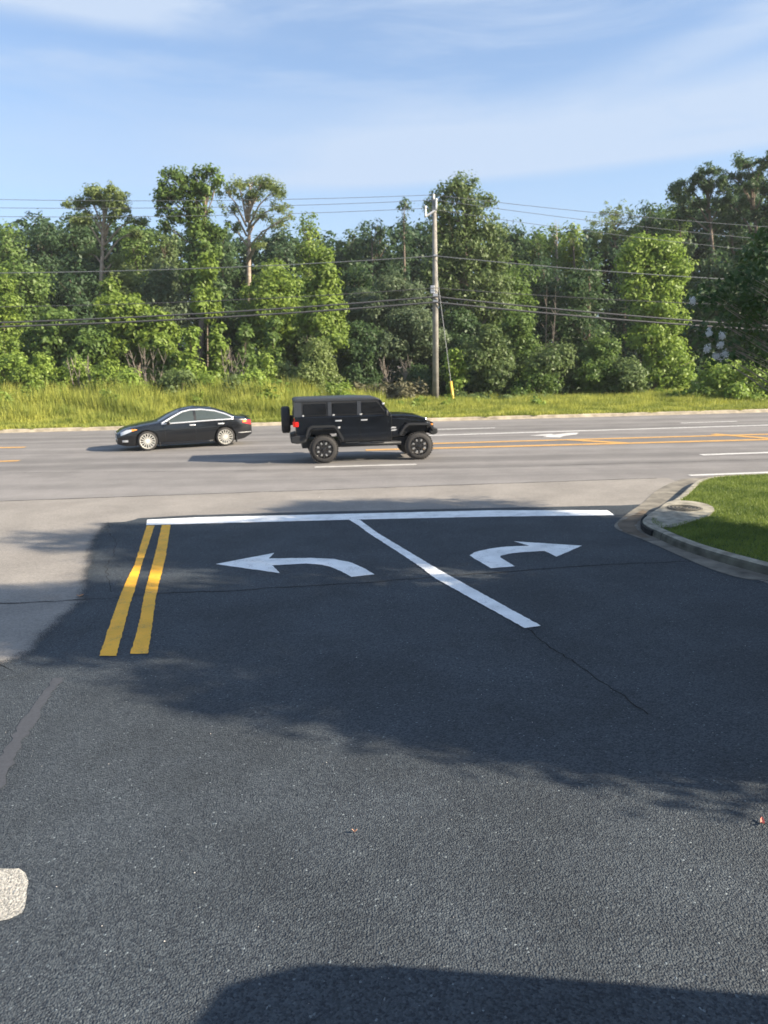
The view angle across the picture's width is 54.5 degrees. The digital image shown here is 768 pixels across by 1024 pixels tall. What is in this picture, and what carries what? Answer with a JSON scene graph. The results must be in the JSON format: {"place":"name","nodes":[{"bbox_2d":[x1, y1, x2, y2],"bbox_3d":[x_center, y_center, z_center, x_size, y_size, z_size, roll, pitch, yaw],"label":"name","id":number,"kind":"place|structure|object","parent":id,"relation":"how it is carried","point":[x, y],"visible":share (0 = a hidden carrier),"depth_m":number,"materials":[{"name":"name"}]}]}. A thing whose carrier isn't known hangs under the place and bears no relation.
{"place":"outdoors","nodes":[
{"label":"outdoors","id":0,"kind":"place"},
{"bbox_2d":[218,553,372,576],"bbox_3d":[-1.296,0.823,11.563,2.596,0.001,1.010,4,13,24],"label":"turn arrow","id":1,"kind":"object","parent":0,"point":[266,562],"visible":1,"depth_m":11.66,"materials":[{"name":"white paint"}]},
{"bbox_2d":[0,504,767,1023],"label":"driveway","id":2,"kind":"structure","parent":0,"point":[600,856],"depth_m":5.48,"materials":[{"name":"grey asphalt"}]},
{"bbox_2d":[0,868,27,920],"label":"pale patch","id":3,"kind":"object","parent":2,"relation":"on","point":[13,888],"visible":1,"depth_m":4.48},
{"bbox_2d":[0,677,63,787],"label":"sealant strip","id":4,"kind":"object","parent":2,"relation":"on","point":[28,721],"visible":1,"depth_m":6.47,"materials":[{"name":"grey asphalt"}]},
{"bbox_2d":[0,521,131,679],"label":"driveway edge","id":5,"kind":"object","parent":2,"relation":"on","point":[80,620],"visible":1,"depth_m":9.71,"materials":[{"name":"grey asphalt"}]},
{"bbox_2d":[99,525,154,655],"bbox_3d":[-3.804,0.914,11.360,0.197,0.001,6.893,-4,12,-13],"label":"line","id":6,"kind":"object","parent":2,"relation":"on","point":[110,646],"visible":1,"depth_m":9.74,"materials":[{"name":"yellow paint"}]},
{"bbox_2d":[130,525,170,653],"bbox_3d":[-3.479,0.900,11.396,0.204,0.001,6.869,-4,12,-13],"label":"line","id":7,"kind":"object","parent":2,"relation":"on","point":[141,642],"visible":1,"depth_m":10.06,"materials":[{"name":"yellow paint"}]},
{"bbox_2d":[146,510,613,524],"bbox_3d":[-0.128,0.087,15.062,9.390,0.001,0.778,-1,12,0],"label":"stop line","id":8,"kind":"object","parent":2,"relation":"on","point":[397,515],"visible":1,"depth_m":15.05,"materials":[{"name":"white paint"}]},
{"bbox_2d":[349,519,539,627],"bbox_3d":[0.507,0.746,11.742,0.326,0.001,6.687,-5,12,-20],"label":"lane line","id":9,"kind":"object","parent":2,"relation":"on","point":[481,598],"visible":1,"depth_m":10.38,"materials":[{"name":"white paint"}]},
{"bbox_2d":[0,412,767,500],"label":"road","id":10,"kind":"structure","parent":0,"point":[79,464],"depth_m":23.71,"materials":[{"name":"grey asphalt"}]},
{"bbox_2d":[114,405,251,450],"bbox_3d":[-7.730,-3.306,28.683,4.989,1.545,2.155,-6,12,-22],"label":"sedan","id":11,"kind":"object","parent":10,"relation":"on","point":[190,424],"visible":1,"depth_m":27.97,"materials":[{"name":"black paint"}]},
{"bbox_2d":[281,395,437,463],"bbox_3d":[-0.836,-2.723,24.007,4.880,2.027,2.100,-3,12,-8],"label":"off roader","id":12,"kind":"object","parent":10,"relation":"on","point":[356,420],"visible":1,"depth_m":23.19,"materials":[{"name":"black paint"}]},
{"bbox_2d":[332,414,360,441],"bbox_3d":[-1.156,-2.618,23.142,0.860,0.848,0.075,-3,12,-8],"label":"door","id":13,"kind":"structure","parent":12,"relation":"in","point":[349,425],"depth_m":23.15,"materials":[{"name":"black paint"}]},
{"bbox_2d":[360,414,388,440],"bbox_3d":[-0.298,-2.660,23.263,0.900,0.848,0.075,-3,12,-8],"label":"door","id":14,"kind":"structure","parent":12,"relation":"in","point":[371,427],"depth_m":23.26,"materials":[{"name":"black paint"}]},
{"bbox_2d":[0,409,767,432],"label":"kerb","id":15,"kind":"structure","parent":10,"relation":"on","point":[434,419],"depth_m":38.56,"materials":[{"name":"concrete"}]},
{"bbox_2d":[614,477,767,579],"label":"gutter","id":16,"kind":"object","parent":10,"relation":"on","point":[657,499],"visible":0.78,"depth_m":13.11,"materials":[{"name":"concrete"}]},
{"bbox_2d":[642,521,767,574],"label":"kerb face","id":17,"kind":"object","parent":10,"relation":"on","point":[737,562],"visible":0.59,"depth_m":11.42},
{"bbox_2d":[643,473,767,565],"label":"kerb","id":18,"kind":"structure","parent":10,"relation":"on","point":[697,544],"depth_m":12.06,"materials":[{"name":"concrete"}]},
{"bbox_2d":[0,478,767,664],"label":"shoulder","id":19,"kind":"object","parent":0,"point":[44,544],"visible":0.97,"depth_m":15.99},
{"bbox_2d":[0,0,767,349],"label":"sky","id":20,"kind":"structure","parent":0,"point":[578,105],"materials":[{"name":"blue"}]},
{"bbox_2d":[470,541,579,567],"bbox_3d":[2.217,0.655,12.044,2.099,0.001,1.117,-11,15,-41],"label":"turn arrow","id":21,"kind":"object","parent":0,"point":[491,558],"visible":1,"depth_m":12.12,"materials":[{"name":"white paint"}]},
{"bbox_2d":[651,473,767,561],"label":"lawn","id":22,"kind":"structure","parent":0,"point":[736,538],"depth_m":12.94,"materials":[{"name":"green plant"}]},
{"bbox_2d":[640,500,713,535],"bbox_3d":[5.513,0.094,14.064,1.057,0.156,2.879,8,15,39],"label":"storm drain","id":23,"kind":"object","parent":22,"relation":"on","point":[669,513],"visible":1,"depth_m":14.03,"materials":[{"name":"concrete"}]},
{"bbox_2d":[679,223,767,390],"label":"crape myrtle","id":24,"kind":"object","parent":22,"relation":"on","point":[752,302],"visible":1,"depth_m":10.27,"materials":[{"name":"green plant"}]},
{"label":"verge","id":25,"kind":"structure","parent":0,"visible":0},
{"bbox_2d":[0,267,25,359],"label":"pine sapling","id":26,"kind":"object","parent":25,"relation":"on","point":[9,336],"visible":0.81,"depth_m":50.91,"materials":[{"name":"green plant"}]},
{"bbox_2d":[0,347,28,391],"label":"wild bush","id":27,"kind":"object","parent":25,"relation":"on","point":[7,365],"visible":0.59,"depth_m":45.37,"materials":[{"name":"green plant"}]},
{"bbox_2d":[1,363,47,393],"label":"wild bush","id":28,"kind":"object","parent":25,"relation":"on","point":[24,376],"visible":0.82,"depth_m":44.71,"materials":[{"name":"green plant"}]},
{"bbox_2d":[0,253,57,367],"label":"maple tree","id":29,"kind":"object","parent":25,"relation":"on","point":[34,285],"visible":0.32,"depth_m":59.86,"materials":[{"name":"green plant"}]},
{"bbox_2d":[31,351,60,392],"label":"wild bush","id":30,"kind":"object","parent":25,"relation":"on","point":[47,369],"visible":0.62,"depth_m":46.62,"materials":[{"name":"green plant"}]},
{"bbox_2d":[20,304,80,375],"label":"tulip tree","id":31,"kind":"object","parent":25,"relation":"on","point":[52,341],"visible":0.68,"depth_m":51.93,"materials":[{"name":"green plant"}]},
{"bbox_2d":[52,354,95,391],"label":"wild bush","id":32,"kind":"object","parent":25,"relation":"on","point":[64,374],"visible":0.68,"depth_m":46.72,"materials":[{"name":"green plant"}]},
{"bbox_2d":[40,248,109,335],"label":"maple tree","id":33,"kind":"object","parent":25,"relation":"on","point":[73,289],"visible":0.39,"depth_m":62.44,"materials":[{"name":"green plant"}]},
{"bbox_2d":[55,325,116,377],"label":"tulip tree","id":34,"kind":"object","parent":25,"relation":"on","point":[91,344],"visible":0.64,"depth_m":49.26,"materials":[{"name":"green plant"}]},
{"bbox_2d":[82,274,122,335],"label":"maple tree","id":35,"kind":"object","parent":25,"relation":"on","point":[110,286],"visible":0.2,"depth_m":55.17,"materials":[{"name":"green plant"}]},
{"bbox_2d":[60,179,150,295],"bbox_3d":[-22.843,-18.719,63.587,7.630,18.062,4.363,-1,12,0],"label":"pine tree","id":36,"kind":"object","parent":25,"relation":"on","point":[118,208],"visible":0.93,"depth_m":61.88,"materials":[{"name":"green plant"}]},
{"bbox_2d":[85,355,130,390],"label":"wild bush","id":37,"kind":"object","parent":25,"relation":"on","point":[104,370],"visible":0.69,"depth_m":45.40,"materials":[{"name":"green plant"}]},
{"bbox_2d":[92,262,147,373],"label":"oak tree","id":38,"kind":"object","parent":25,"relation":"on","point":[128,286],"visible":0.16,"depth_m":63.82,"materials":[{"name":"green plant"}]},
{"bbox_2d":[93,289,154,372],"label":"tulip tree","id":39,"kind":"object","parent":25,"relation":"on","point":[124,342],"visible":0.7,"depth_m":50.65,"materials":[{"name":"green plant"}]},
{"bbox_2d":[134,306,182,386],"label":"tulip tree","id":40,"kind":"object","parent":25,"relation":"on","point":[162,337],"visible":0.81,"depth_m":50.31,"materials":[{"name":"green plant"}]},
{"bbox_2d":[134,253,198,360],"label":"willow oak tree","id":41,"kind":"object","parent":25,"relation":"on","point":[157,289],"visible":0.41,"depth_m":62.83,"materials":[{"name":"green plant"}]},
{"bbox_2d":[155,368,196,396],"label":"wild bush","id":42,"kind":"object","parent":25,"relation":"on","point":[167,378],"visible":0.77,"depth_m":44.79,"materials":[{"name":"green plant"}]},
{"bbox_2d":[149,162,230,362],"bbox_3d":[-15.554,-18.673,61.397,6.412,18.864,3.656,-1,12,0],"label":"vine covered tree","id":43,"kind":"object","parent":25,"relation":"on","point":[204,231],"visible":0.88,"depth_m":59.97,"materials":[{"name":"green plant"}]},
{"bbox_2d":[172,326,208,382],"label":"sweetgum sapling","id":44,"kind":"object","parent":25,"relation":"on","point":[190,342],"visible":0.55,"depth_m":48.73,"materials":[{"name":"green plant"}]},
{"bbox_2d":[189,251,224,366],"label":"sweetgum sapling","id":45,"kind":"object","parent":25,"relation":"on","point":[202,291],"visible":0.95,"depth_m":53.33,"materials":[{"name":"green plant"}]},
{"bbox_2d":[197,321,234,383],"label":"sweetgum sapling","id":46,"kind":"object","parent":25,"relation":"on","point":[217,346],"visible":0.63,"depth_m":49.43,"materials":[{"name":"green plant"}]},
{"bbox_2d":[188,275,253,369],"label":"oak tree","id":47,"kind":"object","parent":25,"relation":"on","point":[230,332],"visible":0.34,"depth_m":63.98,"materials":[{"name":"green plant"}]},
{"bbox_2d":[230,322,258,376],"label":"sweetgum sapling","id":48,"kind":"object","parent":25,"relation":"on","point":[245,332],"visible":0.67,"depth_m":50.32,"materials":[{"name":"green plant"}]},
{"bbox_2d":[212,173,295,348],"bbox_3d":[-10.250,-19.066,63.235,7.577,18.373,3.876,2,12,17],"label":"pine tree","id":49,"kind":"object","parent":25,"relation":"on","point":[270,186],"visible":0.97,"depth_m":61.56,"materials":[{"name":"green plant"}]},
{"bbox_2d":[232,257,309,363],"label":"maple tree","id":50,"kind":"object","parent":25,"relation":"on","point":[272,281],"visible":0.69,"depth_m":58.74,"materials":[{"name":"green plant"}]},
{"bbox_2d":[255,315,294,373],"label":"sweetgum sapling","id":51,"kind":"object","parent":25,"relation":"on","point":[271,335],"visible":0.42,"depth_m":52.09,"materials":[{"name":"green plant"}]},
{"bbox_2d":[290,208,326,296],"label":"cedar tree","id":52,"kind":"object","parent":25,"relation":"on","point":[306,269],"visible":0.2,"depth_m":66.24,"materials":[{"name":"green plant"}]},
{"bbox_2d":[278,337,345,392],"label":"young pine","id":53,"kind":"object","parent":25,"relation":"on","point":[316,357],"visible":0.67,"depth_m":47.15,"materials":[{"name":"green plant"}]},
{"bbox_2d":[291,245,349,335],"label":"maple tree","id":54,"kind":"object","parent":25,"relation":"on","point":[326,280],"visible":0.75,"depth_m":52.91,"materials":[{"name":"green plant"}]},
{"bbox_2d":[303,299,350,378],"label":"maple tree","id":55,"kind":"object","parent":25,"relation":"on","point":[333,331],"visible":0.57,"depth_m":51.80,"materials":[{"name":"green plant"}]},
{"bbox_2d":[333,258,382,376],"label":"oak tree","id":56,"kind":"object","parent":25,"relation":"on","point":[359,277],"visible":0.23,"depth_m":64.52,"materials":[{"name":"green plant"}]},
{"bbox_2d":[337,319,386,386],"bbox_3d":[-1.700,-11.149,54.938,4.074,6.084,5.830,-1,12,0],"label":"privet bush","id":57,"kind":"object","parent":25,"relation":"on","point":[361,364],"visible":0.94,"depth_m":53.11,"materials":[{"name":"green plant"}]},
{"bbox_2d":[345,217,400,342],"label":"oak tree","id":58,"kind":"object","parent":25,"relation":"on","point":[377,248],"visible":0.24,"depth_m":75.00,"materials":[{"name":"green plant"}]},
{"bbox_2d":[0,372,767,428],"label":"verge grass","id":59,"kind":"structure","parent":25,"relation":"on","point":[48,408],"depth_m":41.60,"materials":[{"name":"green plant"}]},
{"bbox_2d":[342,270,432,381],"bbox_3d":[0.050,-13.777,58.412,7.517,9.774,7.090,-1,12,0],"label":"mimosa tree","id":60,"kind":"object","parent":25,"relation":"on","point":[369,316],"visible":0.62,"depth_m":56.42,"materials":[{"name":"green plant"}]},
{"bbox_2d":[348,377,429,400],"bbox_3d":[0.133,-7.841,49.657,5.769,2.382,2.855,3,12,20],"label":"dry brush","id":61,"kind":"object","parent":25,"relation":"on","point":[395,390],"visible":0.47,"depth_m":48.94,"materials":[{"name":"grey plant"}]},
{"bbox_2d":[388,197,414,373],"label":"poplar tree","id":62,"kind":"object","parent":25,"relation":"on","point":[404,248],"visible":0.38,"depth_m":73.03,"materials":[{"name":"green plant"}]},
{"bbox_2d":[375,302,450,371],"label":"mimosa tree","id":63,"kind":"object","parent":25,"relation":"on","point":[412,336],"visible":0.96,"depth_m":53.87,"materials":[{"name":"green plant"}]},
{"bbox_2d":[93,363,751,397],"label":"undergrowth","id":64,"kind":"object","parent":25,"relation":"on","point":[444,391],"visible":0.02,"depth_m":55.84,"materials":[{"name":"green plant"}]},
{"bbox_2d":[424,194,438,397],"bbox_3d":[3.004,-13.283,47.640,1.066,13.315,0.545,-6,12,-23],"label":"utility pole","id":65,"kind":"object","parent":25,"relation":"on","point":[435,360],"visible":0.98,"depth_m":47.59,"materials":[{"name":"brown wood"}]},
{"bbox_2d":[0,256,764,281],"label":"power line","id":66,"kind":"object","parent":65,"relation":"attached to","point":[359,260],"visible":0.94,"depth_m":46.55,"materials":[{"name":"grey metal"}]},
{"bbox_2d":[0,301,767,330],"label":"power line","id":67,"kind":"object","parent":65,"relation":"attached to","point":[352,309],"visible":0.94,"depth_m":47.06,"materials":[{"name":"black metal"}]},
{"bbox_2d":[0,296,767,326],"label":"power line","id":68,"kind":"object","parent":65,"relation":"attached to","point":[357,303],"visible":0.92,"depth_m":47.04,"materials":[{"name":"black metal"}]},
{"bbox_2d":[424,306,481,392],"bbox_3d":[5.786,-12.081,56.567,4.629,7.033,6.254,3,12,19],"label":"privet bush","id":69,"kind":"object","parent":25,"relation":"on","point":[462,327],"visible":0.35,"depth_m":56.22,"materials":[{"name":"green plant"}]},
{"bbox_2d":[440,347,470,395],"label":"sapling","id":70,"kind":"object","parent":25,"relation":"on","point":[457,379],"visible":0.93,"depth_m":49.88,"materials":[{"name":"green plant"}]},
{"bbox_2d":[412,169,515,325],"bbox_3d":[6.490,-18.107,59.751,8.507,17.474,4.809,-1,12,0],"label":"vine hung tree","id":71,"kind":"object","parent":25,"relation":"on","point":[460,188],"visible":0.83,"depth_m":58.47,"materials":[{"name":"green plant"}]},
{"bbox_2d":[459,320,517,395],"bbox_3d":[7.144,-10.094,50.691,4.151,5.692,4.447,-1,12,0],"label":"privet bush","id":72,"kind":"object","parent":25,"relation":"on","point":[491,362],"visible":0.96,"depth_m":49.79,"materials":[{"name":"green plant"}]},
{"bbox_2d":[476,256,540,353],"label":"oak tree","id":73,"kind":"object","parent":25,"relation":"on","point":[519,287],"visible":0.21,"depth_m":61.95,"materials":[{"name":"green plant"}]},
{"bbox_2d":[489,217,541,322],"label":"oak tree","id":74,"kind":"object","parent":25,"relation":"on","point":[512,239],"visible":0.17,"depth_m":74.33,"materials":[{"name":"green plant"}]},
{"bbox_2d":[495,303,544,393],"bbox_3d":[9.903,-11.540,54.943,4.110,7.428,5.263,-1,12,0],"label":"privet bush","id":75,"kind":"object","parent":25,"relation":"on","point":[514,326],"visible":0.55,"depth_m":53.29,"materials":[{"name":"green plant"}]},
{"bbox_2d":[507,366,563,396],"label":"privet bush","id":76,"kind":"object","parent":25,"relation":"on","point":[526,383],"visible":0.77,"depth_m":49.16,"materials":[{"name":"green plant"}]},
{"bbox_2d":[522,249,575,362],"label":"oak tree","id":77,"kind":"object","parent":25,"relation":"on","point":[543,286],"visible":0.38,"depth_m":64.88,"materials":[{"name":"green plant"}]},
{"bbox_2d":[522,337,579,395],"bbox_3d":[11.504,-9.685,51.430,4.020,4.648,5.881,5,13,28],"label":"privet bush","id":78,"kind":"object","parent":25,"relation":"on","point":[557,360],"visible":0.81,"depth_m":50.12,"materials":[{"name":"green plant"}]},
{"bbox_2d":[536,219,566,342],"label":"poplar tree","id":79,"kind":"object","parent":25,"relation":"on","point":[554,247],"visible":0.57,"depth_m":72.32,"materials":[{"name":"green plant"}]},
{"bbox_2d":[555,220,602,372],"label":"oak tree","id":80,"kind":"object","parent":25,"relation":"on","point":[572,251],"visible":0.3,"depth_m":74.67,"materials":[{"name":"green plant"}]},
{"bbox_2d":[540,248,621,376],"bbox_3d":[17.160,-16.352,64.305,6.294,11.875,8.769,5,13,29],"label":"oak tree","id":81,"kind":"object","parent":25,"relation":"on","point":[576,332],"visible":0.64,"depth_m":62.67,"materials":[{"name":"green plant"}]},
{"bbox_2d":[571,324,621,394],"bbox_3d":[14.775,-9.826,50.949,4.149,5.891,4.884,-1,12,0],"label":"privet bush","id":82,"kind":"object","parent":25,"relation":"on","point":[596,358],"visible":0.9,"depth_m":50.25,"materials":[{"name":"green plant"}]},
{"bbox_2d":[585,199,643,340],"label":"pine tree","id":83,"kind":"object","parent":25,"relation":"on","point":[617,237],"visible":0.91,"depth_m":69.89,"materials":[{"name":"green plant"}]},
{"bbox_2d":[598,241,646,363],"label":"oak tree","id":84,"kind":"object","parent":25,"relation":"on","point":[618,307],"visible":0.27,"depth_m":66.14,"materials":[{"name":"green plant"}]},
{"bbox_2d":[605,355,652,395],"bbox_3d":[16.095,-8.587,49.258,3.209,3.623,3.630,-1,12,0],"label":"privet bush","id":85,"kind":"object","parent":25,"relation":"on","point":[632,378],"visible":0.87,"depth_m":48.77,"materials":[{"name":"green plant"}]},
{"bbox_2d":[629,200,668,368],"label":"oak tree","id":86,"kind":"object","parent":25,"relation":"on","point":[649,222],"visible":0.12,"depth_m":73.46,"materials":[{"name":"light green leaves"},{"name":"bark"}]},
{"bbox_2d":[609,231,698,390],"bbox_3d":[19.791,-13.872,54.416,6.941,12.622,3.665,-1,12,0],"label":"yellow green tree","id":87,"kind":"object","parent":25,"relation":"on","point":[667,366],"visible":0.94,"depth_m":53.62,"materials":[{"name":"green plant"}]},
{"bbox_2d":[642,185,697,362],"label":"oak tree","id":88,"kind":"object","parent":25,"relation":"on","point":[674,209],"visible":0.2,"depth_m":71.88,"materials":[{"name":"green plant"}]},
{"bbox_2d":[665,161,742,263],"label":"pine tree","id":89,"kind":"object","parent":25,"relation":"on","point":[708,186],"visible":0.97,"depth_m":67.45,"materials":[{"name":"green plant"}]},
{"bbox_2d":[670,245,750,372],"bbox_3d":[27.305,-15.518,62.123,6.345,12.911,9.044,10,16,43],"label":"oak tree","id":90,"kind":"object","parent":25,"relation":"on","point":[715,269],"visible":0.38,"depth_m":61.08,"materials":[{"name":"green plant"}]},
{"bbox_2d":[689,357,744,392],"bbox_3d":[20.877,-7.839,46.312,3.764,3.604,3.896,-1,12,0],"label":"wild bush","id":91,"kind":"object","parent":25,"relation":"on","point":[716,377],"visible":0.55,"depth_m":45.32,"materials":[{"name":"green plant"}]},
{"bbox_2d":[701,204,766,357],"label":"oak tree","id":92,"kind":"object","parent":25,"relation":"on","point":[735,242],"visible":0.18,"depth_m":69.53,"materials":[{"name":"green plant"}]},
{"bbox_2d":[714,381,767,400],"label":"wild bush","id":93,"kind":"object","parent":25,"relation":"on","point":[738,390],"visible":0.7,"depth_m":43.77,"materials":[{"name":"green plant"}]},
{"bbox_2d":[717,150,767,331],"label":"pine tree","id":94,"kind":"object","parent":25,"relation":"on","point":[753,181],"visible":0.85,"depth_m":67.40,"materials":[{"name":"green plant"}]},
{"bbox_2d":[733,238,767,366],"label":"oak tree","id":95,"kind":"object","parent":25,"relation":"on","point":[763,323],"visible":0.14,"depth_m":59.80,"materials":[{"name":"green plant"}]},
{"label":"ground","id":96,"kind":"structure","parent":0,"visible":0},
{"bbox_2d":[0,221,47,297],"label":"oak tree","id":97,"kind":"object","parent":96,"relation":"on","point":[7,248],"visible":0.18,"depth_m":71.93,"materials":[{"name":"green plant"}]},
{"bbox_2d":[16,208,65,313],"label":"oak tree","id":98,"kind":"object","parent":96,"relation":"on","point":[43,243],"visible":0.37,"depth_m":73.86,"materials":[{"name":"green plant"}]},
{"bbox_2d":[52,211,99,301],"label":"oak tree","id":99,"kind":"object","parent":96,"relation":"on","point":[78,242],"visible":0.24,"depth_m":75.14,"materials":[{"name":"green plant"}]},
{"bbox_2d":[115,223,166,380],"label":"oak tree","id":100,"kind":"object","parent":96,"relation":"on","point":[136,245],"visible":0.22,"depth_m":73.24,"materials":[{"name":"green plant"}]},
{"bbox_2d":[139,227,184,304],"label":"oak tree","id":101,"kind":"object","parent":96,"relation":"on","point":[170,250],"visible":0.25,"depth_m":75.29,"materials":[{"name":"green plant"}]},
{"bbox_2d":[209,238,243,320],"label":"oak tree","id":102,"kind":"object","parent":96,"relation":"on","point":[227,276],"visible":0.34,"depth_m":75.16,"materials":[{"name":"green plant"}]},
{"bbox_2d":[255,225,297,284],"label":"oak tree","id":103,"kind":"object","parent":96,"relation":"on","point":[279,241],"visible":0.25,"depth_m":75.89,"materials":[{"name":"green plant"}]},
{"bbox_2d":[328,229,364,328],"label":"oak tree","id":104,"kind":"object","parent":96,"relation":"on","point":[345,255],"visible":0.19,"depth_m":75.47,"materials":[{"name":"green plant"}]},
{"bbox_2d":[0,180,767,383],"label":"woods","id":105,"kind":"object","parent":96,"relation":"on","point":[416,243],"visible":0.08,"depth_m":80.18,"materials":[{"name":"green plant"}]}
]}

